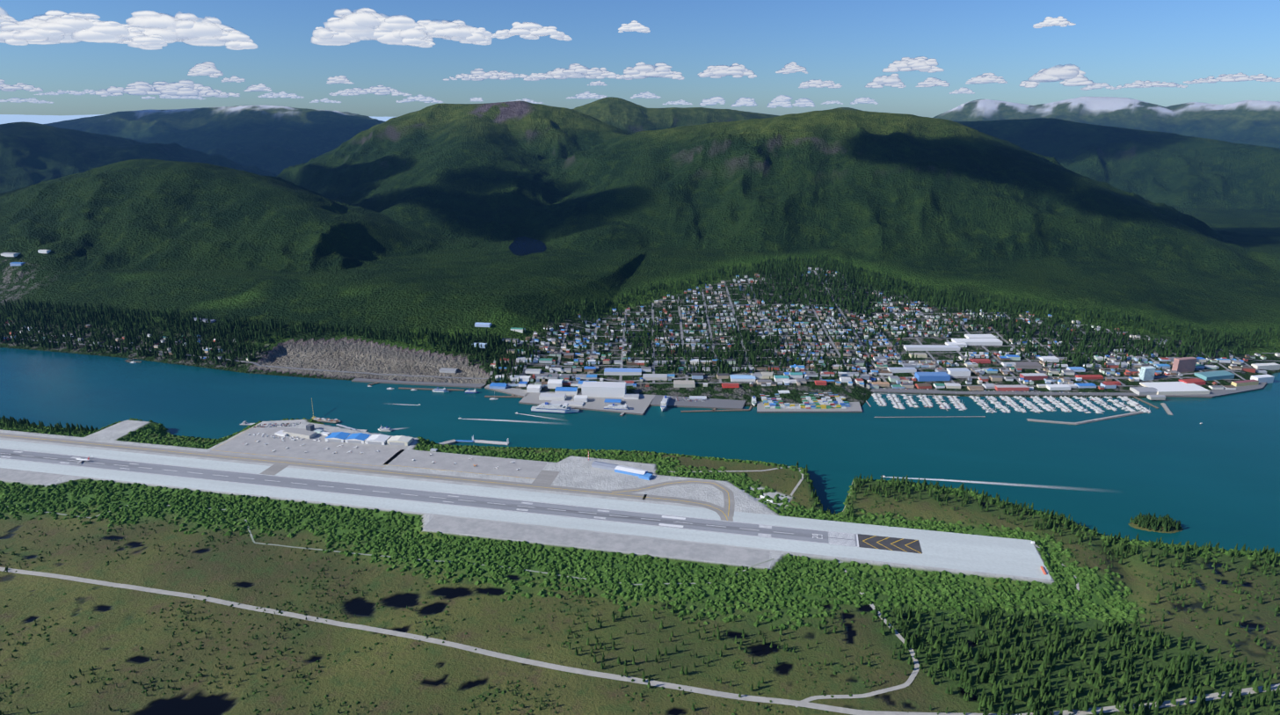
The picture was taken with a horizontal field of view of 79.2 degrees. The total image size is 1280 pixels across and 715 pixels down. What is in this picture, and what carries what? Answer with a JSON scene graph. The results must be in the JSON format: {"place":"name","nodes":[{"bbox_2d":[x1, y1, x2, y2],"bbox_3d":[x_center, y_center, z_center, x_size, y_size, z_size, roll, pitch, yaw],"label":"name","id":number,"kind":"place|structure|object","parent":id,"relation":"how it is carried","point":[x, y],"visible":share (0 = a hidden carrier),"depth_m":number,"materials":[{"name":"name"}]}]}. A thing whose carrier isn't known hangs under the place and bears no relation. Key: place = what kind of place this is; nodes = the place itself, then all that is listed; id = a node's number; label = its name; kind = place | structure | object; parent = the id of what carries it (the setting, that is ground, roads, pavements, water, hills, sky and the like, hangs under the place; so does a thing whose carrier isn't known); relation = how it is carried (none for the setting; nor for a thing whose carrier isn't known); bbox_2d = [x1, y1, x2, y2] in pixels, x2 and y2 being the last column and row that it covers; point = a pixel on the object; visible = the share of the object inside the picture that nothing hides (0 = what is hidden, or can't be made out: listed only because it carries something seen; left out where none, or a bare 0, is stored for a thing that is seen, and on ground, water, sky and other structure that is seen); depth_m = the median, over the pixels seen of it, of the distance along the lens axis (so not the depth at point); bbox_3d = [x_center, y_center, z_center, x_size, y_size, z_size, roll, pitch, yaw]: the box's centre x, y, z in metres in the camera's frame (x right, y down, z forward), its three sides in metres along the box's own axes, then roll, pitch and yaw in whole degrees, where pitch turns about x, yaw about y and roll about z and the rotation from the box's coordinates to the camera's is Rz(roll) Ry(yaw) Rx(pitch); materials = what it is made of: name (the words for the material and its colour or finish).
{"place":"outdoors","nodes":[
{"label":"outdoors","id":0,"kind":"place"},
{"bbox_2d":[0,7,18,31],"bbox_3d":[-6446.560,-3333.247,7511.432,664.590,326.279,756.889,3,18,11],"label":"cloud","id":1,"kind":"structure","parent":0,"point":[4,17],"depth_m":7570.49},
{"bbox_2d":[0,79,43,91],"bbox_3d":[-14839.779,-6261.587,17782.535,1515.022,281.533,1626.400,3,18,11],"label":"cloud","id":2,"kind":"structure","parent":0,"point":[3,87],"depth_m":17837.84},
{"bbox_2d":[0,97,53,103],"bbox_3d":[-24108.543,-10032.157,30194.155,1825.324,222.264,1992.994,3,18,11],"label":"cloud","id":3,"kind":"structure","parent":0,"point":[21,100],"depth_m":30193.33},
{"bbox_2d":[33,88,116,95],"bbox_3d":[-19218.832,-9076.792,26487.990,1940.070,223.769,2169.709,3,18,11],"label":"cloud","id":4,"kind":"structure","parent":0,"point":[76,92],"depth_m":26220.98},
{"bbox_2d":[0,9,167,50],"bbox_3d":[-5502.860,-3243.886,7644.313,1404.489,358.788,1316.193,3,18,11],"label":"cloud","id":5,"kind":"structure","parent":0,"point":[55,26],"depth_m":7403.44,"materials":[{"name":"white"}]},
{"bbox_2d":[94,80,239,97],"bbox_3d":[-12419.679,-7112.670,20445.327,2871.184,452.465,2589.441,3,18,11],"label":"cloud","id":6,"kind":"structure","parent":0,"point":[185,88],"depth_m":20033.60,"materials":[{"name":"white"}]},
{"bbox_2d":[141,94,205,99],"bbox_3d":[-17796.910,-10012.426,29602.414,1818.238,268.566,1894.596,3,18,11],"label":"cloud","id":7,"kind":"structure","parent":0,"point":[163,96],"depth_m":29354.05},
{"bbox_2d":[113,10,257,50],"bbox_3d":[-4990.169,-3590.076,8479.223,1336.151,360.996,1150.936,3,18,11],"label":"cloud","id":8,"kind":"structure","parent":0,"point":[190,29],"depth_m":8191.51,"materials":[{"name":"white"}]},
{"bbox_2d":[187,61,223,77],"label":"cloud","id":9,"kind":"structure","parent":0,"point":[209,69],"depth_m":16431.06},
{"bbox_2d":[220,75,245,82],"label":"cloud","id":10,"kind":"structure","parent":0,"point":[234,78],"depth_m":20138.38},
{"bbox_2d":[243,83,272,91],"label":"cloud","id":11,"kind":"structure","parent":0,"point":[260,87],"depth_m":21230.65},
{"bbox_2d":[257,91,304,98],"bbox_3d":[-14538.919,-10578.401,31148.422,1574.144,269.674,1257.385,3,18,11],"label":"cloud","id":12,"kind":"structure","parent":0,"point":[282,94],"depth_m":30926.97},
{"bbox_2d":[309,97,341,102],"bbox_3d":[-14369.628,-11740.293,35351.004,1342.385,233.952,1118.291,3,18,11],"label":"cloud","id":13,"kind":"structure","parent":0,"point":[325,100],"depth_m":35224.12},
{"bbox_2d":[326,75,354,84],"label":"cloud","id":14,"kind":"structure","parent":0,"point":[341,79],"depth_m":19298.98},
{"bbox_2d":[328,84,412,96],"bbox_3d":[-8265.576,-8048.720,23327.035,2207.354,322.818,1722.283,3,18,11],"label":"cloud","id":15,"kind":"structure","parent":0,"point":[381,90],"depth_m":23197.57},
{"bbox_2d":[310,7,435,47],"bbox_3d":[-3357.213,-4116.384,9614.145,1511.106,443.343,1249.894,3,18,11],"label":"cloud","id":16,"kind":"structure","parent":0,"point":[348,26],"depth_m":9423.95,"materials":[{"name":"white"}]},
{"bbox_2d":[0,467,770,567],"bbox_3d":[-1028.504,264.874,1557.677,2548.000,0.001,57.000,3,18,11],"label":"pad","id":17,"kind":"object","parent":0,"point":[670,548],"depth_m":1375.06,"materials":[{"name":"concrete"}]},
{"bbox_2d":[395,94,443,102],"bbox_3d":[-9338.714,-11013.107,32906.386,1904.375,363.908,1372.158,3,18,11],"label":"cloud","id":18,"kind":"structure","parent":0,"point":[422,98],"depth_m":32602.54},
{"bbox_2d":[0,447,857,546],"bbox_3d":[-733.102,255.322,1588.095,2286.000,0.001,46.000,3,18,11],"label":"runway","id":19,"kind":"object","parent":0,"point":[693,523],"depth_m":1520.37,"materials":[{"name":"asphalt"}]},
{"bbox_2d":[0,448,858,546],"bbox_3d":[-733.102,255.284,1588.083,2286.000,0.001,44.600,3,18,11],"label":"runway markings","id":20,"kind":"object","parent":19,"relation":"on","point":[840,541],"visible":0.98,"depth_m":1463.11,"materials":[{"name":"white paint"}]},
{"bbox_2d":[858,533,922,553],"bbox_3d":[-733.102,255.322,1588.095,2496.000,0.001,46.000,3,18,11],"label":"runway blast pad","id":21,"kind":"object","parent":19,"relation":"on","point":[915,545],"visible":1,"depth_m":1358.04,"materials":[{"name":"asphalt"}]},
{"bbox_2d":[416,19,492,44],"bbox_3d":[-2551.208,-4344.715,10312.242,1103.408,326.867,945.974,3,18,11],"label":"cloud","id":22,"kind":"structure","parent":0,"point":[461,32],"depth_m":10117.44,"materials":[{"name":"white"}]},
{"bbox_2d":[442,68,539,80],"bbox_3d":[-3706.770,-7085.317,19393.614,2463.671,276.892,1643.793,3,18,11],"label":"cloud","id":23,"kind":"structure","parent":0,"point":[476,75],"depth_m":19218.52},
{"bbox_2d":[510,98,543,103],"bbox_3d":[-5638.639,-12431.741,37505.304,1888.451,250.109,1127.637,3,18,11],"label":"cloud","id":24,"kind":"structure","parent":0,"point":[529,100],"depth_m":37370.45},
{"bbox_2d":[509,236,546,255],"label":"lake","id":25,"kind":"structure","parent":0,"point":[521,245],"depth_m":3654.99,"materials":[{"name":"blue"}]},
{"bbox_2d":[490,21,572,41],"bbox_3d":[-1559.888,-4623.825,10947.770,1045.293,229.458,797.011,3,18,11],"label":"cloud","id":26,"kind":"structure","parent":0,"point":[527,30],"depth_m":10747.82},
{"bbox_2d":[528,63,625,79],"bbox_3d":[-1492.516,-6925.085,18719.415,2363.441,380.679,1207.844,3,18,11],"label":"cloud","id":27,"kind":"structure","parent":0,"point":[576,70],"depth_m":18476.00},
{"bbox_2d":[566,91,607,99],"bbox_3d":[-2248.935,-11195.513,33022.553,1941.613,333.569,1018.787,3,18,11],"label":"cloud","id":28,"kind":"structure","parent":0,"point":[585,95],"depth_m":32736.00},
{"bbox_2d":[587,80,607,86],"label":"cloud","id":29,"kind":"structure","parent":0,"point":[596,83],"depth_m":24343.05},
{"bbox_2d":[618,20,650,33],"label":"cloud","id":30,"kind":"structure","parent":0,"point":[633,25],"depth_m":10941.23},
{"bbox_2d":[0,96,1279,407],"bbox_3d":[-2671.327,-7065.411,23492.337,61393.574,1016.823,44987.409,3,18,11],"label":"mountains","id":31,"kind":"structure","parent":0,"point":[429,214],"depth_m":3630.81,"materials":[{"name":"plant"}]},
{"bbox_2d":[0,297,538,384],"bbox_3d":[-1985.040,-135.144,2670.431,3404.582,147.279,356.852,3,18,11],"label":"shore trees","id":32,"kind":"object","parent":31,"relation":"on","point":[18,315],"visible":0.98,"depth_m":2558.76,"materials":[{"name":"green plant"}]},
{"bbox_2d":[554,323,568,373],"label":"street","id":33,"kind":"structure","parent":31,"relation":"on","point":[561,350],"depth_m":2429.05,"materials":[{"name":"asphalt"}]},
{"bbox_2d":[586,320,598,380],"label":"street","id":34,"kind":"structure","parent":31,"relation":"on","point":[595,332],"depth_m":2491.86,"materials":[{"name":"asphalt"}]},
{"bbox_2d":[618,309,626,380],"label":"street","id":35,"kind":"structure","parent":31,"relation":"on","point":[621,356],"depth_m":2477.07,"materials":[{"name":"asphalt"}]},
{"bbox_2d":[0,336,1258,381],"bbox_3d":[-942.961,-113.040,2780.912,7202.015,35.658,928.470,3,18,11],"label":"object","id":36,"kind":"structure","parent":31,"relation":"on","point":[255,363],"depth_m":2286.89,"materials":[{"name":"concrete"}]},
{"bbox_2d":[0,249,1279,404],"bbox_3d":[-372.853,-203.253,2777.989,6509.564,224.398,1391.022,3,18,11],"label":"town buildings","id":37,"kind":"structure","parent":31,"relation":"on","point":[1144,373],"depth_m":2325.74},
{"bbox_2d":[651,303,654,382],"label":"street","id":38,"kind":"structure","parent":31,"relation":"on","point":[653,353],"depth_m":2499.15,"materials":[{"name":"asphalt"}]},
{"bbox_2d":[676,296,688,379],"bbox_3d":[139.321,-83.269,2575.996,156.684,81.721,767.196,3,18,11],"label":"street","id":39,"kind":"structure","parent":31,"relation":"on","point":[681,332],"depth_m":2598.09,"materials":[{"name":"asphalt"}]},
{"bbox_2d":[529,379,855,384],"bbox_3d":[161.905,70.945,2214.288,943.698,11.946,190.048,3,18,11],"label":"street","id":40,"kind":"structure","parent":31,"relation":"on","point":[713,382],"depth_m":2213.79,"materials":[{"name":"asphalt"}]},
{"bbox_2d":[701,289,721,382],"bbox_3d":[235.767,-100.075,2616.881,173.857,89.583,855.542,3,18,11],"label":"street","id":41,"kind":"structure","parent":31,"relation":"on","point":[710,332],"depth_m":2614.24,"materials":[{"name":"asphalt"}]},
{"bbox_2d":[724,281,753,382],"bbox_3d":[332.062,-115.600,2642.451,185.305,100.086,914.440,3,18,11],"label":"street","id":42,"kind":"structure","parent":31,"relation":"on","point":[730,303],"depth_m":2704.74,"materials":[{"name":"asphalt"}]},
{"bbox_2d":[747,278,784,370],"bbox_3d":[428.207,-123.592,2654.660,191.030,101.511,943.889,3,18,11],"label":"street","id":43,"kind":"structure","parent":31,"relation":"on","point":[766,326],"depth_m":2665.73,"materials":[{"name":"asphalt"}]},
{"bbox_2d":[653,298,927,303],"bbox_3d":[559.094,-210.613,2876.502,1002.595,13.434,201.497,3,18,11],"label":"street","id":44,"kind":"structure","parent":31,"relation":"on","point":[813,299],"depth_m":2876.03,"materials":[{"name":"asphalt"}]},
{"bbox_2d":[770,274,822,379],"bbox_3d":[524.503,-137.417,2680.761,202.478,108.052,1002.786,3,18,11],"label":"street","id":45,"kind":"structure","parent":31,"relation":"on","point":[820,378],"depth_m":2559.92,"materials":[{"name":"asphalt"}]},
{"bbox_2d":[636,304,958,308],"bbox_3d":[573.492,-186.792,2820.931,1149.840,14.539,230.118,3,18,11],"label":"street","id":46,"kind":"structure","parent":31,"relation":"on","point":[810,304],"depth_m":2819.93,"materials":[{"name":"asphalt"}]},
{"bbox_2d":[635,315,1007,319],"bbox_3d":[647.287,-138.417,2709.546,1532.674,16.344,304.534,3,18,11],"label":"street","id":47,"kind":"structure","parent":31,"relation":"on","point":[808,316],"depth_m":2710.74,"materials":[{"name":"asphalt"}]},
{"bbox_2d":[552,387,1090,401],"bbox_3d":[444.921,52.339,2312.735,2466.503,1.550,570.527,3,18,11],"label":"parked cars","id":48,"kind":"object","parent":31,"relation":"on","point":[881,388],"visible":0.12,"depth_m":2170.43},
{"bbox_2d":[795,276,855,380],"bbox_3d":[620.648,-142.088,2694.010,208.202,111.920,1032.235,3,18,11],"label":"street","id":49,"kind":"structure","parent":31,"relation":"on","point":[826,332],"depth_m":2565.73,"materials":[{"name":"asphalt"}]},
{"bbox_2d":[587,320,1091,327],"bbox_3d":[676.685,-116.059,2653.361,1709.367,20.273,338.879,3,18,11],"label":"street","id":50,"kind":"structure","parent":31,"relation":"on","point":[779,322],"depth_m":2657.22,"materials":[{"name":"asphalt"}]},
{"bbox_2d":[570,324,1127,333],"bbox_3d":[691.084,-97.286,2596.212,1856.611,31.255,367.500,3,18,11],"label":"street","id":51,"kind":"structure","parent":31,"relation":"on","point":[837,329],"depth_m":2599.33,"materials":[{"name":"asphalt"}]},
{"bbox_2d":[814,270,887,381],"bbox_3d":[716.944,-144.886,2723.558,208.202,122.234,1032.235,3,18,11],"label":"street","id":52,"kind":"structure","parent":31,"relation":"on","point":[860,342],"depth_m":2574.32,"materials":[{"name":"asphalt"}]},
{"bbox_2d":[555,329,1181,341],"bbox_3d":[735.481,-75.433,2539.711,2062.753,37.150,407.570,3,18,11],"label":"street","id":53,"kind":"structure","parent":31,"relation":"on","point":[852,336],"depth_m":2544.13,"materials":[{"name":"asphalt"}]},
{"bbox_2d":[468,252,1279,379],"bbox_3d":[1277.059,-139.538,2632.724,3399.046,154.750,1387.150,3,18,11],"label":"town trees","id":54,"kind":"object","parent":31,"relation":"on","point":[1212,345],"visible":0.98,"depth_m":2626.66,"materials":[{"name":"green plant"}]},
{"bbox_2d":[511,371,1239,379],"bbox_3d":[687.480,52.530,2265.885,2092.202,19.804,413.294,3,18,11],"label":"road","id":55,"kind":"structure","parent":31,"relation":"on","point":[905,376],"depth_m":2264.03,"materials":[{"name":"asphalt"}]},
{"bbox_2d":[839,272,918,381],"bbox_3d":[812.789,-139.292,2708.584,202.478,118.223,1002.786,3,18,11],"label":"street","id":56,"kind":"structure","parent":31,"relation":"on","point":[888,340],"depth_m":2557.36,"materials":[{"name":"asphalt"}]},
{"bbox_2d":[526,363,1245,372],"bbox_3d":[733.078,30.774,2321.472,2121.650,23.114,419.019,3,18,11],"label":"street","id":57,"kind":"structure","parent":31,"relation":"on","point":[868,368],"depth_m":2320.61,"materials":[{"name":"asphalt"}]},
{"bbox_2d":[542,336,1229,350],"bbox_3d":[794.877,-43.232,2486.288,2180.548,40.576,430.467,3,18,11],"label":"street","id":58,"kind":"structure","parent":31,"relation":"on","point":[856,344],"depth_m":2489.09,"materials":[{"name":"asphalt"}]},
{"bbox_2d":[530,353,1252,366],"bbox_3d":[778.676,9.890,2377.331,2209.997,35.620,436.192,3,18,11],"label":"street","id":59,"kind":"structure","parent":31,"relation":"on","point":[902,360],"depth_m":2376.34,"materials":[{"name":"asphalt"}]},
{"bbox_2d":[531,344,1279,361],"bbox_3d":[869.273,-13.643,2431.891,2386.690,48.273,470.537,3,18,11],"label":"street","id":60,"kind":"structure","parent":31,"relation":"on","point":[906,352],"depth_m":2431.39,"materials":[{"name":"asphalt"}]},
{"bbox_2d":[870,284,955,383],"bbox_3d":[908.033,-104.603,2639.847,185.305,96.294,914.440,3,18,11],"label":"street","id":61,"kind":"structure","parent":31,"relation":"on","point":[933,358],"depth_m":2505.80,"materials":[{"name":"asphalt"}]},
{"bbox_2d":[904,295,989,383],"bbox_3d":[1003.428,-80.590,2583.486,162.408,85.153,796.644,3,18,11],"label":"street","id":62,"kind":"structure","parent":31,"relation":"on","point":[943,336],"depth_m":2550.49,"materials":[{"name":"asphalt"}]},
{"bbox_2d":[942,306,1023,385],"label":"street","id":63,"kind":"structure","parent":31,"relation":"on","point":[992,355],"depth_m":2402.54,"materials":[{"name":"asphalt"}]},
{"bbox_2d":[974,312,1056,384],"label":"street","id":64,"kind":"structure","parent":31,"relation":"on","point":[1023,355],"depth_m":2491.47,"materials":[{"name":"asphalt"}]},
{"bbox_2d":[1003,312,1089,383],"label":"street","id":65,"kind":"structure","parent":31,"relation":"on","point":[1052,354],"depth_m":2482.72,"materials":[{"name":"asphalt"}]},
{"bbox_2d":[0,419,1279,714],"bbox_3d":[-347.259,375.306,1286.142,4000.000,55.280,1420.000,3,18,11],"label":"island","id":66,"kind":"structure","parent":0,"point":[116,632],"depth_m":1145.44,"materials":[{"name":"plant"}]},
{"bbox_2d":[0,432,647,499],"bbox_3d":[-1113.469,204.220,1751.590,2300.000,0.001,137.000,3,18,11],"label":"taxiway","id":67,"kind":"structure","parent":66,"relation":"on","point":[543,479],"depth_m":1641.10,"materials":[{"name":"asphalt"}]},
{"bbox_2d":[7,424,920,552],"bbox_3d":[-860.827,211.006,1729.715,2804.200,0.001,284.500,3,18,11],"label":"yellow taxi markings","id":68,"kind":"object","parent":67,"relation":"on","point":[447,477],"visible":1,"depth_m":1638.95,"materials":[{"name":"orange paint"}]},
{"bbox_2d":[207,424,546,478],"bbox_3d":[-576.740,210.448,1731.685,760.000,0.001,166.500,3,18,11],"label":"apron","id":69,"kind":"object","parent":66,"relation":"on","point":[384,455],"visible":0.8,"depth_m":1713.38,"materials":[{"name":"concrete"}]},
{"bbox_2d":[253,421,302,427],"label":"airport cars","id":70,"kind":"object","parent":69,"relation":"on","point":[273,425],"visible":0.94,"depth_m":1877.52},
{"bbox_2d":[7,502,774,584],"bbox_3d":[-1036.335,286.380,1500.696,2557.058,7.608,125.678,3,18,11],"label":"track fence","id":71,"kind":"object","parent":66,"relation":"on","point":[251,536],"visible":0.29,"depth_m":1337.96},
{"bbox_2d":[0,439,1052,579],"bbox_3d":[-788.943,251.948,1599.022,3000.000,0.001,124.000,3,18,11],"label":"runway shoulder","id":72,"kind":"object","parent":66,"relation":"on","point":[984,553],"visible":0.67,"depth_m":1456.83},
{"bbox_2d":[76,398,1046,574],"bbox_3d":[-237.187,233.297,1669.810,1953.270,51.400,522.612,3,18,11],"label":"airport buildings","id":73,"kind":"structure","parent":66,"relation":"on","point":[308,432],"depth_m":1784.21,"materials":[{"name":"metal"}]},
{"bbox_2d":[0,427,1278,714],"bbox_3d":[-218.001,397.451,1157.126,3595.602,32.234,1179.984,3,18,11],"label":"muskeg pines","id":74,"kind":"object","parent":66,"relation":"on","point":[369,647],"visible":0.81,"depth_m":1127.48,"materials":[{"name":"green plant"}]},
{"bbox_2d":[0,417,1279,635],"bbox_3d":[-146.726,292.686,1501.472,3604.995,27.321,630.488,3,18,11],"label":"bushes","id":75,"kind":"object","parent":66,"relation":"on","point":[635,567],"visible":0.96,"depth_m":1327.17,"materials":[{"name":"green plant"}]},
{"bbox_2d":[0,414,1279,714],"bbox_3d":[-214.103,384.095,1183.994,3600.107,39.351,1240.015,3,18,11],"label":"conifer trees","id":76,"kind":"object","parent":66,"relation":"on","point":[1034,705],"visible":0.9,"depth_m":1087.08,"materials":[{"name":"green plant"}]},
{"bbox_2d":[0,567,1279,714],"bbox_3d":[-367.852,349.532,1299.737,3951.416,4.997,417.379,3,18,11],"label":"gravel road","id":77,"kind":"structure","parent":66,"relation":"on","point":[854,711],"depth_m":1052.16,"materials":[{"name":"gravel"}]},
{"bbox_2d":[0,465,1279,714],"bbox_3d":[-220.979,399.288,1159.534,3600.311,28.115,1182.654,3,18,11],"label":"shrubs","id":78,"kind":"object","parent":66,"relation":"on","point":[257,710],"visible":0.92,"depth_m":1149.87,"materials":[{"name":"green plant"}]},
{"bbox_2d":[610,479,734,516],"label":"taxiway holding bay","id":79,"kind":"object","parent":66,"relation":"on","point":[726,497],"visible":0.73,"depth_m":1559.83,"materials":[{"name":"asphalt"}]},
{"bbox_2d":[645,494,733,521],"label":"taxiway connector","id":80,"kind":"object","parent":66,"relation":"on","point":[722,515],"visible":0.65,"depth_m":1499.70,"materials":[{"name":"concrete"}]},
{"bbox_2d":[792,568,919,706],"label":"dirt road","id":81,"kind":"structure","parent":66,"relation":"on","point":[911,678],"depth_m":1019.82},
{"bbox_2d":[0,347,1279,552],"bbox_3d":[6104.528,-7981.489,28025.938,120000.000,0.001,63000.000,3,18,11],"label":"water channel","id":82,"kind":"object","parent":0,"point":[1213,477],"depth_m":1911.66,"materials":[{"name":"liquid"}]},
{"bbox_2d":[463,418,572,425],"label":"wake","id":83,"kind":"object","parent":82,"relation":"on","point":[504,420],"visible":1,"depth_m":1980.27,"materials":[{"name":"liquid"}]},
{"bbox_2d":[130,357,1151,413],"bbox_3d":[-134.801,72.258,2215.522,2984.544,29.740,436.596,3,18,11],"label":"boats","id":84,"kind":"object","parent":82,"relation":"on","point":[552,408],"visible":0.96,"depth_m":2083.33,"materials":[{"name":"plastic"}]},
{"bbox_2d":[124,357,1266,424],"bbox_3d":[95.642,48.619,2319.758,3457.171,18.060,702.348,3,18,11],"label":"waterfront docks","id":85,"kind":"object","parent":82,"relation":"on","point":[640,405],"visible":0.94,"depth_m":2106.76,"materials":[{"name":"concrete"}]},
{"bbox_2d":[885,476,1106,491],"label":"wake","id":86,"kind":"object","parent":82,"relation":"on","point":[991,483],"visible":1,"depth_m":1645.51,"materials":[{"name":"liquid"}]},
{"bbox_2d":[1129,511,1181,530],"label":"island trees","id":87,"kind":"object","parent":82,"relation":"on","point":[1154,522],"visible":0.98,"depth_m":1458.34,"materials":[{"name":"green plant"}]},
{"bbox_2d":[0,0,1279,117],"label":"sky","id":88,"kind":"structure","parent":0,"point":[848,43],"materials":[{"name":"blue"}]},
{"bbox_2d":[630,91,661,98],"bbox_3d":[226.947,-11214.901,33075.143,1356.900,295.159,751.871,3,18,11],"label":"cloud","id":89,"kind":"structure","parent":0,"point":[647,95],"depth_m":32879.50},
{"bbox_2d":[619,62,684,79],"bbox_3d":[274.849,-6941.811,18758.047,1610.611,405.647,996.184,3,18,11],"label":"cloud","id":90,"kind":"structure","parent":0,"point":[640,70],"depth_m":18470.38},
{"bbox_2d":[661,99,692,104],"bbox_3d":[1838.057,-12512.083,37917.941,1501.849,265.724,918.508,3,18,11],"label":"cloud","id":91,"kind":"structure","parent":0,"point":[681,102],"depth_m":37676.87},
{"bbox_2d":[698,96,725,105],"bbox_3d":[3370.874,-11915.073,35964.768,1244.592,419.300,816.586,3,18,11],"label":"cloud","id":92,"kind":"structure","parent":0,"point":[714,100],"depth_m":35702.61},
{"bbox_2d":[697,63,756,78],"bbox_3d":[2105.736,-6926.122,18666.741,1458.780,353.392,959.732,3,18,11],"label":"cloud","id":93,"kind":"structure","parent":0,"point":[736,70],"depth_m":18395.12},
{"bbox_2d":[668,465,803,509],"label":"road","id":94,"kind":"structure","parent":0,"point":[795,488],"depth_m":1640.73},
{"bbox_2d":[730,97,757,106],"bbox_3d":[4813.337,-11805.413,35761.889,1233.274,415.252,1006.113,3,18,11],"label":"cloud","id":95,"kind":"structure","parent":0,"point":[745,101],"depth_m":35457.67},
{"bbox_2d":[766,94,792,108],"bbox_3d":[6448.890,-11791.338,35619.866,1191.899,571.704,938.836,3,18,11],"label":"cloud","id":96,"kind":"structure","parent":0,"point":[782,100],"depth_m":35360.73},
{"bbox_2d":[775,61,807,73],"bbox_3d":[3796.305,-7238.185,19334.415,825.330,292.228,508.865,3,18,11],"label":"cloud","id":97,"kind":"structure","parent":0,"point":[792,67],"depth_m":19222.58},
{"bbox_2d":[792,97,815,107],"bbox_3d":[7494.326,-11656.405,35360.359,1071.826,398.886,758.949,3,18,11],"label":"cloud","id":98,"kind":"structure","parent":0,"point":[802,102],"depth_m":35143.14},
{"bbox_2d":[798,79,842,88],"bbox_3d":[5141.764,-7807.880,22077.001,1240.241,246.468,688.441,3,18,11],"label":"cloud","id":99,"kind":"structure","parent":0,"point":[817,83],"depth_m":21925.92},
{"bbox_2d":[820,100,843,104],"bbox_3d":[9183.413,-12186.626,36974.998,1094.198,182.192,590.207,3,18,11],"label":"cloud","id":100,"kind":"structure","parent":0,"point":[832,102],"depth_m":36789.83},
{"bbox_2d":[850,96,878,104],"bbox_3d":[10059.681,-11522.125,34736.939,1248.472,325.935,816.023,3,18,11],"label":"cloud","id":101,"kind":"structure","parent":0,"point":[864,100],"depth_m":34561.93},
{"bbox_2d":[865,72,906,88],"bbox_3d":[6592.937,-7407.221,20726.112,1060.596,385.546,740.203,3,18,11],"label":"cloud","id":102,"kind":"structure","parent":0,"point":[893,80],"depth_m":20543.91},
{"bbox_2d":[882,56,944,72],"bbox_3d":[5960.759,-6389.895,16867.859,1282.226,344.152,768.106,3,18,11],"label":"cloud","id":103,"kind":"structure","parent":0,"point":[922,64],"depth_m":16743.94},
{"bbox_2d":[915,77,950,87],"bbox_3d":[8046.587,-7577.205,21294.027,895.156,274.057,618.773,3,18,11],"label":"cloud","id":104,"kind":"structure","parent":0,"point":[929,82],"depth_m":21133.38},
{"bbox_2d":[948,87,975,94],"bbox_3d":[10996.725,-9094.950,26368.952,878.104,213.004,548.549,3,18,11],"label":"cloud","id":105,"kind":"structure","parent":0,"point":[964,90],"depth_m":26234.10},
{"bbox_2d":[965,72,1007,84],"bbox_3d":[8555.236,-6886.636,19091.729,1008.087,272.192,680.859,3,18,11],"label":"cloud","id":106,"kind":"structure","parent":0,"point":[986,77],"depth_m":18889.81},
{"bbox_2d":[1032,16,1076,28],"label":"cloud","id":107,"kind":"structure","parent":0,"point":[1050,21],"depth_m":10619.72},
{"bbox_2d":[1018,64,1095,87],"bbox_3d":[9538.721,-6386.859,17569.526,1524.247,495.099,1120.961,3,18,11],"label":"cloud","id":108,"kind":"structure","parent":0,"point":[1070,75],"depth_m":17282.16,"materials":[{"name":"white"}]},
{"bbox_2d":[1080,82,1118,90],"bbox_3d":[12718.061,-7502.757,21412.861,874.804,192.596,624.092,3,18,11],"label":"cloud","id":109,"kind":"structure","parent":0,"point":[1099,85],"depth_m":21260.06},
{"bbox_2d":[1115,80,1187,88],"bbox_3d":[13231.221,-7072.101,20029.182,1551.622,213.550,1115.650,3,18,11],"label":"cloud","id":110,"kind":"structure","parent":0,"point":[1139,83],"depth_m":19929.53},
{"bbox_2d":[1182,72,1279,84],"bbox_3d":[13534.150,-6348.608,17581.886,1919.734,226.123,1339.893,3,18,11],"label":"cloud","id":111,"kind":"structure","parent":0,"point":[1237,77],"depth_m":17364.69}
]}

